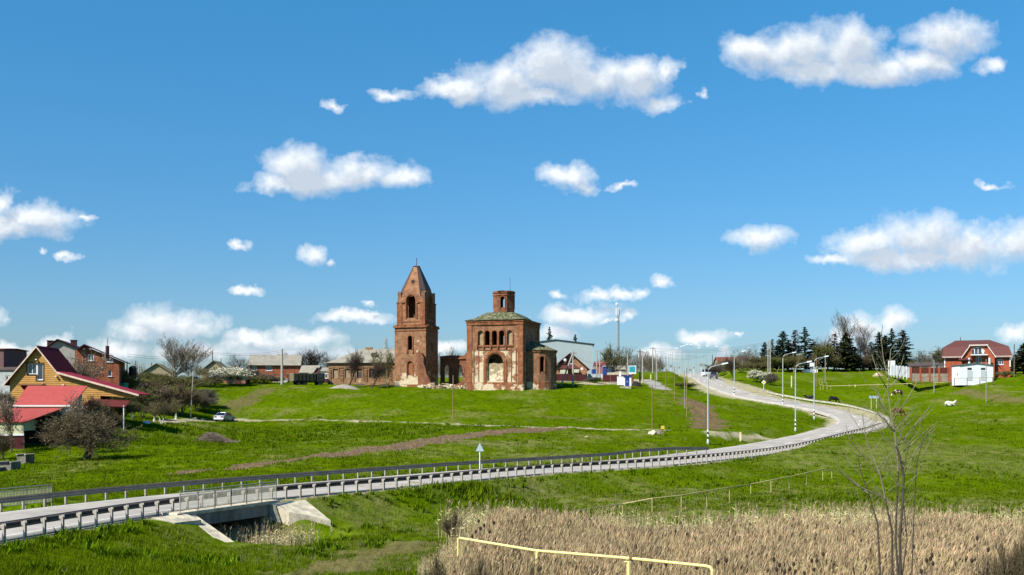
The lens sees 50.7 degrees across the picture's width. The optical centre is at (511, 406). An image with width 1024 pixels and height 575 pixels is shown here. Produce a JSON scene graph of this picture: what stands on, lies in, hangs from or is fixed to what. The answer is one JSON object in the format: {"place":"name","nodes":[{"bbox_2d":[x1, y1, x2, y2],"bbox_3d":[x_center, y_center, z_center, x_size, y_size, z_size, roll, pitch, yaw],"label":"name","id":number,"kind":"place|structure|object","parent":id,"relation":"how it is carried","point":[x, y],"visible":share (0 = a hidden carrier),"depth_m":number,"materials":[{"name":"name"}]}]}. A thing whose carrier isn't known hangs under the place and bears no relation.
{"place":"outdoors","nodes":[
{"label":"outdoors","id":0,"kind":"place"},
{"bbox_2d":[0,373,884,542],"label":"road","id":1,"kind":"structure","parent":0,"point":[845,419],"depth_m":87.61,"materials":[{"name":"asphalt"}]},
{"bbox_2d":[1,373,880,536],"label":"road markings","id":2,"kind":"object","parent":1,"relation":"on","point":[449,471],"visible":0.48,"depth_m":85.95,"materials":[{"name":"paint"}]},
{"bbox_2d":[0,368,1023,574],"bbox_3d":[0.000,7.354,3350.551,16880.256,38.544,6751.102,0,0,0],"label":"ground","id":3,"kind":"structure","parent":0,"point":[365,559],"depth_m":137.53,"materials":[{"name":"plant"}]},
{"bbox_2d":[0,367,16,395],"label":"white annex","id":4,"kind":"object","parent":3,"relation":"on","point":[6,373],"visible":0.24,"depth_m":147.69,"materials":[{"name":"metal"}]},
{"bbox_2d":[0,430,16,459],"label":"bush","id":5,"kind":"object","parent":3,"relation":"on","point":[6,442],"visible":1,"depth_m":107.64,"materials":[{"name":"brown plant"}]},
{"bbox_2d":[0,388,20,407],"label":"bush","id":6,"kind":"object","parent":3,"relation":"on","point":[11,398],"visible":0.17,"depth_m":127.74,"materials":[{"name":"brown plant"}]},
{"bbox_2d":[0,461,21,470],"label":"concrete box","id":7,"kind":"object","parent":3,"relation":"on","point":[9,465],"visible":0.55,"depth_m":96.47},
{"bbox_2d":[0,391,22,452],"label":"fruit tree","id":8,"kind":"object","parent":3,"relation":"on","point":[8,413],"visible":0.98,"depth_m":112.54,"materials":[{"name":"brown plant"}]},
{"bbox_2d":[0,348,27,366],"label":"plum gable house","id":9,"kind":"structure","parent":3,"relation":"on","point":[12,357],"depth_m":151.60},
{"bbox_2d":[16,453,34,463],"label":"concrete box","id":10,"kind":"object","parent":3,"relation":"on","point":[25,458],"visible":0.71,"depth_m":103.32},
{"bbox_2d":[0,484,51,508],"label":"metal railing","id":11,"kind":"object","parent":3,"relation":"on","point":[28,493],"visible":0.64,"depth_m":62.25,"materials":[{"name":"metal"}]},
{"bbox_2d":[0,386,87,448],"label":"red roof annexe","id":12,"kind":"structure","parent":3,"relation":"on","point":[23,432],"depth_m":119.11,"materials":[{"name":"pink metal"}]},
{"bbox_2d":[46,339,78,367],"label":"grey gable house","id":13,"kind":"structure","parent":3,"relation":"on","point":[67,349],"depth_m":172.81,"materials":[{"name":"paint"}]},
{"bbox_2d":[59,390,89,454],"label":"fruit tree","id":14,"kind":"object","parent":3,"relation":"on","point":[76,408],"visible":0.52,"depth_m":111.81,"materials":[{"name":"brown plant"}]},
{"bbox_2d":[2,345,150,430],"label":"log house","id":15,"kind":"structure","parent":3,"relation":"on","point":[43,366],"depth_m":135.00,"materials":[{"name":"yellow"}]},
{"bbox_2d":[27,363,37,374],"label":"window","id":16,"kind":"structure","parent":15,"relation":"in","point":[32,367],"depth_m":135.09,"materials":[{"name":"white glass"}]},
{"bbox_2d":[36,364,42,380],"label":"balcony door","id":17,"kind":"structure","parent":15,"relation":"in","point":[39,366],"depth_m":135.13,"materials":[{"name":"white glass"}]},
{"bbox_2d":[68,353,93,376],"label":"bare tree","id":18,"kind":"object","parent":3,"relation":"on","point":[81,371],"visible":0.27,"depth_m":150.19,"materials":[{"name":"brown plant"}]},
{"bbox_2d":[29,406,142,459],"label":"thorn tree","id":19,"kind":"object","parent":3,"relation":"on","point":[90,430],"visible":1,"depth_m":105.04,"materials":[{"name":"brown plant"}]},
{"bbox_2d":[70,348,112,379],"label":"bare tree","id":20,"kind":"object","parent":3,"relation":"on","point":[95,371],"visible":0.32,"depth_m":152.86,"materials":[{"name":"brown plant"}]},
{"bbox_2d":[80,392,112,422],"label":"fruit tree","id":21,"kind":"object","parent":3,"relation":"on","point":[93,404],"visible":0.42,"depth_m":123.69,"materials":[{"name":"brown plant"}]},
{"bbox_2d":[75,340,130,397],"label":"brick house","id":22,"kind":"structure","parent":3,"relation":"on","point":[114,371],"depth_m":163.05,"materials":[{"name":"red brick"}]},
{"bbox_2d":[101,408,128,438],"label":"bush","id":23,"kind":"object","parent":3,"relation":"on","point":[116,419],"visible":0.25,"depth_m":125.44,"materials":[{"name":"brown plant"}]},
{"bbox_2d":[114,398,141,423],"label":"fruit tree","id":24,"kind":"object","parent":3,"relation":"on","point":[126,409],"visible":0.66,"depth_m":137.25,"materials":[{"name":"brown plant"}]},
{"bbox_2d":[121,368,144,399],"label":"bare tree","id":25,"kind":"object","parent":3,"relation":"on","point":[125,376],"visible":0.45,"depth_m":167.54,"materials":[{"name":"brown plant"}]},
{"bbox_2d":[125,386,162,417],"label":"bush","id":26,"kind":"object","parent":3,"relation":"on","point":[143,399],"visible":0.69,"depth_m":155.66,"materials":[{"name":"brown plant"}]},
{"bbox_2d":[140,377,160,390],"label":"bush","id":27,"kind":"object","parent":3,"relation":"on","point":[148,383],"visible":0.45,"depth_m":181.37,"materials":[{"name":"brown plant"}]},
{"bbox_2d":[140,363,176,378],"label":"old farm house","id":28,"kind":"structure","parent":3,"relation":"on","point":[156,368],"depth_m":240.49,"materials":[{"name":"paint"}]},
{"bbox_2d":[138,382,181,412],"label":"bush","id":29,"kind":"object","parent":3,"relation":"on","point":[173,395],"visible":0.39,"depth_m":169.06,"materials":[{"name":"brown plant"}]},
{"bbox_2d":[137,372,184,380],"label":"bush","id":30,"kind":"object","parent":3,"relation":"on","point":[144,375],"visible":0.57,"depth_m":204.08,"materials":[{"name":"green plant"}]},
{"bbox_2d":[148,398,180,423],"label":"fruit tree","id":31,"kind":"object","parent":3,"relation":"on","point":[159,408],"visible":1,"depth_m":147.97,"materials":[{"name":"brown plant"}]},
{"bbox_2d":[146,382,186,415],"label":"fruit tree","id":32,"kind":"object","parent":3,"relation":"on","point":[160,391],"visible":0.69,"depth_m":168.90,"materials":[{"name":"brown plant"}]},
{"bbox_2d":[167,399,184,418],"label":"fruit tree","id":33,"kind":"object","parent":3,"relation":"on","point":[177,404],"visible":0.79,"depth_m":162.02,"materials":[{"name":"brown plant"}]},
{"bbox_2d":[154,380,204,415],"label":"bush","id":34,"kind":"object","parent":3,"relation":"on","point":[186,397],"visible":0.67,"depth_m":171.23,"materials":[{"name":"brown plant"}]},
{"bbox_2d":[148,374,217,389],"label":"bush","id":35,"kind":"object","parent":3,"relation":"on","point":[162,379],"visible":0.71,"depth_m":188.31,"materials":[{"name":"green plant"}]},
{"bbox_2d":[156,331,214,377],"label":"bare tree","id":36,"kind":"object","parent":3,"relation":"on","point":[191,354],"visible":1,"depth_m":205.88,"materials":[{"name":"grey plant"}]},
{"bbox_2d":[177,376,217,390],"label":"bush","id":37,"kind":"object","parent":3,"relation":"on","point":[195,380],"visible":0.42,"depth_m":195.56,"materials":[{"name":"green plant"}]},
{"bbox_2d":[188,390,220,410],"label":"bush","id":38,"kind":"object","parent":3,"relation":"on","point":[206,401],"visible":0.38,"depth_m":177.91,"materials":[{"name":"brown plant"}]},
{"bbox_2d":[192,366,216,378],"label":"bare tree","id":39,"kind":"object","parent":3,"relation":"on","point":[203,372],"visible":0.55,"depth_m":223.86,"materials":[{"name":"grey plant"}]},
{"bbox_2d":[202,360,227,379],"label":"gable cottage","id":40,"kind":"structure","parent":3,"relation":"on","point":[212,364],"depth_m":236.19,"materials":[{"name":"paint"}]},
{"bbox_2d":[193,431,240,442],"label":"gravel pile","id":41,"kind":"object","parent":3,"relation":"on","point":[214,436],"visible":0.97,"depth_m":136.28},
{"bbox_2d":[214,412,234,420],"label":"parked car","id":42,"kind":"object","parent":3,"relation":"on","point":[224,416],"visible":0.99,"depth_m":172.53,"materials":[{"name":"silver metal"}]},
{"bbox_2d":[207,366,255,384],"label":"blossom tree","id":43,"kind":"object","parent":3,"relation":"on","point":[231,375],"visible":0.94,"depth_m":214.22,"materials":[{"name":"white plant"}]},
{"bbox_2d":[224,354,252,368],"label":"bare tree","id":44,"kind":"object","parent":3,"relation":"on","point":[235,365],"visible":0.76,"depth_m":250.30,"materials":[{"name":"grey plant"}]},
{"bbox_2d":[151,481,330,541],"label":"road bridge","id":45,"kind":"structure","parent":3,"relation":"on","point":[258,508],"depth_m":62.41,"materials":[{"name":"concrete"}]},
{"bbox_2d":[248,376,272,383],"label":"bush","id":46,"kind":"object","parent":3,"relation":"on","point":[263,378],"visible":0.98,"depth_m":223.65,"materials":[{"name":"green plant"}]},
{"bbox_2d":[248,374,289,382],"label":"bush","id":47,"kind":"object","parent":3,"relation":"on","point":[275,378],"visible":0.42,"depth_m":227.31,"materials":[{"name":"grey plant"}]},
{"bbox_2d":[247,355,302,379],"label":"slate roof house","id":48,"kind":"structure","parent":3,"relation":"on","point":[269,364],"depth_m":251.32,"materials":[{"name":"grey brick"}]},
{"bbox_2d":[290,373,324,384],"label":"wagon","id":49,"kind":"object","parent":3,"relation":"on","point":[305,379],"visible":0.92,"depth_m":220.52,"materials":[{"name":"green metal"}]},
{"bbox_2d":[299,365,320,373],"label":"slate garage","id":50,"kind":"structure","parent":3,"relation":"on","point":[305,369],"depth_m":247.10,"materials":[{"name":"paint"}]},
{"bbox_2d":[295,346,326,367],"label":"bare tree","id":51,"kind":"object","parent":3,"relation":"on","point":[310,359],"visible":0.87,"depth_m":268.81,"materials":[{"name":"grey plant"}]},
{"bbox_2d":[0,447,708,511],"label":"guardrail","id":52,"kind":"object","parent":3,"relation":"on","point":[66,494],"visible":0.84,"depth_m":79.25,"materials":[{"name":"metal"}]},
{"bbox_2d":[344,348,364,384],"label":"bare tree","id":53,"kind":"object","parent":3,"relation":"on","point":[353,365],"visible":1,"depth_m":214.02,"materials":[{"name":"brown plant"}]},
{"bbox_2d":[327,347,394,384],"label":"old school","id":54,"kind":"object","parent":3,"relation":"on","point":[337,373],"visible":0.56,"depth_m":223.57,"materials":[{"name":"brick"}]},
{"bbox_2d":[170,426,567,474],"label":"soil clods","id":55,"kind":"object","parent":3,"relation":"on","point":[399,447],"visible":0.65,"depth_m":112.44,"materials":[{"name":"soil"}]},
{"bbox_2d":[368,361,385,387],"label":"bare tree","id":56,"kind":"object","parent":3,"relation":"on","point":[377,370],"visible":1,"depth_m":213.03,"materials":[{"name":"brown plant"}]},
{"bbox_2d":[368,347,394,385],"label":"bare tree","id":57,"kind":"object","parent":3,"relation":"on","point":[387,360],"visible":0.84,"depth_m":217.99,"materials":[{"name":"brown plant"}]},
{"bbox_2d":[422,547,447,574],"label":"dead bush","id":58,"kind":"object","parent":3,"relation":"on","point":[436,568],"visible":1,"depth_m":35.95,"materials":[{"name":"brown plant"}]},
{"bbox_2d":[0,423,882,542],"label":"guardrail","id":59,"kind":"object","parent":3,"relation":"on","point":[45,519],"visible":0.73,"depth_m":72.15,"materials":[{"name":"metal"}]},
{"bbox_2d":[439,509,467,541],"bbox_3d":[-3.099,6.264,55.884,1.676,2.005,1.379,0,0,-4],"label":"dead bush","id":60,"kind":"object","parent":3,"relation":"on","point":[447,524],"visible":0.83,"depth_m":55.79,"materials":[{"name":"brown plant"}]},
{"bbox_2d":[393,258,556,390],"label":"ruined church","id":61,"kind":"structure","parent":3,"relation":"on","point":[506,349],"depth_m":211.09,"materials":[{"name":"brick"}]},
{"bbox_2d":[466,553,491,574],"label":"dead bush","id":62,"kind":"object","parent":3,"relation":"on","point":[479,570],"visible":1,"depth_m":35.95,"materials":[{"name":"brown plant"}]},
{"bbox_2d":[471,519,494,548],"bbox_3d":[-1.181,5.982,44.000,0.990,2.757,0.110,0,0,0],"label":"teasel plant","id":63,"kind":"object","parent":3,"relation":"on","point":[480,528],"visible":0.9,"depth_m":43.99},
{"bbox_2d":[0,416,1023,574],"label":"broadleaf weeds","id":64,"kind":"object","parent":3,"relation":"on","point":[207,558],"visible":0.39,"depth_m":74.68,"materials":[{"name":"green plant"}]},
{"bbox_2d":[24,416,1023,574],"bbox_3d":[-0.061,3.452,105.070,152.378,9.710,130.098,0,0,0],"label":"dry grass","id":65,"kind":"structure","parent":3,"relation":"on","point":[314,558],"depth_m":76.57,"materials":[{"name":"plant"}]},
{"bbox_2d":[540,339,593,375],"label":"steel hangar","id":66,"kind":"structure","parent":3,"relation":"on","point":[583,351],"depth_m":274.37,"materials":[{"name":"white metal"}]},
{"bbox_2d":[560,351,573,385],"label":"utility pole","id":67,"kind":"object","parent":3,"relation":"on","point":[572,357],"visible":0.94,"depth_m":220.06,"materials":[{"name":"concrete"}]},
{"bbox_2d":[130,344,1011,376],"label":"woodland","id":68,"kind":"object","parent":3,"relation":"on","point":[647,364],"visible":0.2,"depth_m":316.65,"materials":[{"name":"plant"}]},
{"bbox_2d":[556,374,586,381],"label":"maroon fence","id":69,"kind":"object","parent":3,"relation":"on","point":[577,377],"visible":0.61,"depth_m":235.98,"materials":[{"name":"metal"}]},
{"bbox_2d":[556,352,589,373],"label":"brown gable house","id":70,"kind":"structure","parent":3,"relation":"on","point":[580,367],"depth_m":243.00,"materials":[{"name":"orange brick"}]},
{"bbox_2d":[457,518,713,574],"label":"gas pipe","id":71,"kind":"object","parent":3,"relation":"on","point":[630,558],"visible":0.97,"depth_m":37.26,"materials":[{"name":"metal"}]},
{"bbox_2d":[603,375,632,384],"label":"maroon fence","id":72,"kind":"object","parent":3,"relation":"on","point":[610,378],"visible":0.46,"depth_m":237.98,"materials":[{"name":"metal"}]},
{"bbox_2d":[600,342,636,372],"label":"bare tree","id":73,"kind":"object","parent":3,"relation":"on","point":[618,357],"visible":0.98,"depth_m":252.84,"materials":[{"name":"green plant"}]},
{"bbox_2d":[215,499,1023,574],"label":"reeds","id":74,"kind":"object","parent":3,"relation":"on","point":[948,540],"visible":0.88,"depth_m":46.33,"materials":[{"name":"plant"}]},
{"bbox_2d":[572,469,831,513],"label":"gas pipe","id":75,"kind":"object","parent":3,"relation":"on","point":[710,490],"visible":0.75,"depth_m":80.14,"materials":[{"name":"metal"}]},
{"bbox_2d":[707,362,727,443],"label":"street lamp","id":76,"kind":"object","parent":3,"relation":"on","point":[708,402],"visible":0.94,"depth_m":139.43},
{"bbox_2d":[721,357,738,380],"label":"bare tree","id":77,"kind":"object","parent":3,"relation":"on","point":[730,366],"visible":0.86,"depth_m":256.55,"materials":[{"name":"brown plant"}]},
{"bbox_2d":[732,346,751,370],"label":"bare tree","id":78,"kind":"object","parent":3,"relation":"on","point":[743,357],"visible":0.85,"depth_m":290.18,"materials":[{"name":"grey plant"}]},
{"bbox_2d":[746,369,770,381],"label":"blossom bush","id":79,"kind":"object","parent":3,"relation":"on","point":[758,374],"visible":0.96,"depth_m":254.74,"materials":[{"name":"white plant"}]},
{"bbox_2d":[763,373,781,384],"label":"bare bush","id":80,"kind":"object","parent":3,"relation":"on","point":[770,377],"visible":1,"depth_m":248.06,"materials":[{"name":"grey plant"}]},
{"bbox_2d":[762,357,787,371],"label":"leafy tree","id":81,"kind":"object","parent":3,"relation":"on","point":[778,360],"visible":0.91,"depth_m":286.34,"materials":[{"name":"green plant"}]},
{"bbox_2d":[771,331,793,370],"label":"fir tree","id":82,"kind":"object","parent":3,"relation":"on","point":[781,348],"visible":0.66,"depth_m":291.40,"materials":[{"name":"green plant"}]},
{"bbox_2d":[788,330,800,370],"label":"fir tree","id":83,"kind":"object","parent":3,"relation":"on","point":[794,342],"visible":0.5,"depth_m":293.86,"materials":[{"name":"green plant"}]},
{"bbox_2d":[779,355,813,370],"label":"understorey shrub","id":84,"kind":"object","parent":3,"relation":"on","point":[789,361],"visible":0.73,"depth_m":287.99,"materials":[{"name":"green plant"}]},
{"bbox_2d":[791,353,805,372],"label":"bare tree","id":85,"kind":"object","parent":3,"relation":"on","point":[800,358],"visible":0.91,"depth_m":285.66,"materials":[{"name":"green plant"}]},
{"bbox_2d":[791,327,822,368],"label":"fir tree","id":86,"kind":"object","parent":3,"relation":"on","point":[804,348],"visible":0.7,"depth_m":290.64,"materials":[{"name":"green plant"}]},
{"bbox_2d":[810,341,835,371],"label":"leafy tree","id":87,"kind":"object","parent":3,"relation":"on","point":[821,351],"visible":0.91,"depth_m":288.10,"materials":[{"name":"green plant"}]},
{"bbox_2d":[765,390,888,426],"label":"guardrail","id":88,"kind":"object","parent":3,"relation":"on","point":[846,405],"visible":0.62,"depth_m":209.66,"materials":[{"name":"metal"}]},
{"bbox_2d":[822,353,841,371],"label":"understorey shrub","id":89,"kind":"object","parent":3,"relation":"on","point":[831,360],"visible":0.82,"depth_m":288.18,"materials":[{"name":"green plant"}]},
{"bbox_2d":[831,309,857,370],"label":"bare tree","id":90,"kind":"object","parent":3,"relation":"on","point":[844,324],"visible":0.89,"depth_m":294.63,"materials":[{"name":"grey plant"}]},
{"bbox_2d":[833,332,864,371],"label":"fir tree","id":91,"kind":"object","parent":3,"relation":"on","point":[846,358],"visible":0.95,"depth_m":289.12,"materials":[{"name":"green plant"}]},
{"bbox_2d":[852,355,874,370],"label":"understorey shrub","id":92,"kind":"object","parent":3,"relation":"on","point":[867,361],"visible":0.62,"depth_m":293.23,"materials":[{"name":"brown plant"}]},
{"bbox_2d":[854,324,874,369],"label":"bare tree","id":93,"kind":"object","parent":3,"relation":"on","point":[867,335],"visible":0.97,"depth_m":298.22,"materials":[{"name":"grey plant"}]},
{"bbox_2d":[870,332,887,370],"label":"fir tree","id":94,"kind":"object","parent":3,"relation":"on","point":[877,348],"visible":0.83,"depth_m":292.45,"materials":[{"name":"green plant"}]},
{"bbox_2d":[834,325,935,574],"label":"sapling","id":95,"kind":"object","parent":3,"relation":"on","point":[899,568],"visible":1,"depth_m":28.99,"materials":[{"name":"brown plant"}]},
{"bbox_2d":[878,328,908,368],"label":"fir tree","id":96,"kind":"object","parent":3,"relation":"on","point":[892,336],"visible":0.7,"depth_m":290.78,"materials":[{"name":"green plant"}]},
{"bbox_2d":[891,365,909,378],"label":"white sheet fence","id":97,"kind":"object","parent":3,"relation":"on","point":[895,370],"visible":0.94,"depth_m":242.91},
{"bbox_2d":[887,330,915,368],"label":"fir tree","id":98,"kind":"object","parent":3,"relation":"on","point":[904,352],"visible":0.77,"depth_m":288.47,"materials":[{"name":"green plant"}]},
{"bbox_2d":[920,553,934,574],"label":"teasel plant","id":99,"kind":"object","parent":3,"relation":"on","point":[932,563],"visible":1,"depth_m":34.98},
{"bbox_2d":[907,362,948,381],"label":"brick garden wall","id":100,"kind":"structure","parent":3,"relation":"on","point":[919,374],"depth_m":228.05,"materials":[{"name":"brick"}]},
{"bbox_2d":[928,346,942,367],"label":"bare tree","id":101,"kind":"object","parent":3,"relation":"on","point":[936,356],"visible":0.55,"depth_m":282.42,"materials":[{"name":"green plant"}]},
{"bbox_2d":[952,363,993,385],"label":"transformer house","id":102,"kind":"structure","parent":3,"relation":"on","point":[969,374],"depth_m":222.06,"materials":[{"name":"white paint"}]},
{"bbox_2d":[940,337,1012,380],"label":"brick villa","id":103,"kind":"object","parent":3,"relation":"on","point":[997,355],"visible":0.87,"depth_m":234.96,"materials":[{"name":"red brick"}]},
{"bbox_2d":[972,551,1002,574],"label":"dead bush","id":104,"kind":"object","parent":3,"relation":"on","point":[987,568],"visible":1,"depth_m":36.02,"materials":[{"name":"brown plant"}]},
{"bbox_2d":[990,532,1016,574],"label":"dead bush","id":105,"kind":"object","parent":3,"relation":"on","point":[1002,564],"visible":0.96,"depth_m":35.92,"materials":[{"name":"brown plant"}]},
{"bbox_2d":[1006,520,1023,574],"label":"dead bush","id":106,"kind":"object","parent":3,"relation":"on","point":[1018,561],"visible":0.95,"depth_m":35.84,"materials":[{"name":"brown plant"}]},
{"bbox_2d":[1010,343,1023,373],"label":"fir tree","id":107,"kind":"object","parent":3,"relation":"on","point":[1019,365],"visible":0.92,"depth_m":254.61,"materials":[{"name":"green plant"}]},
{"bbox_2d":[0,479,1023,574],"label":"grass","id":108,"kind":"structure","parent":0,"point":[132,567],"depth_m":50.37,"materials":[{"name":"plant"}]},
{"bbox_2d":[0,0,1023,378],"label":"sky","id":109,"kind":"structure","parent":0,"point":[242,178],"materials":[{"name":"blue"}]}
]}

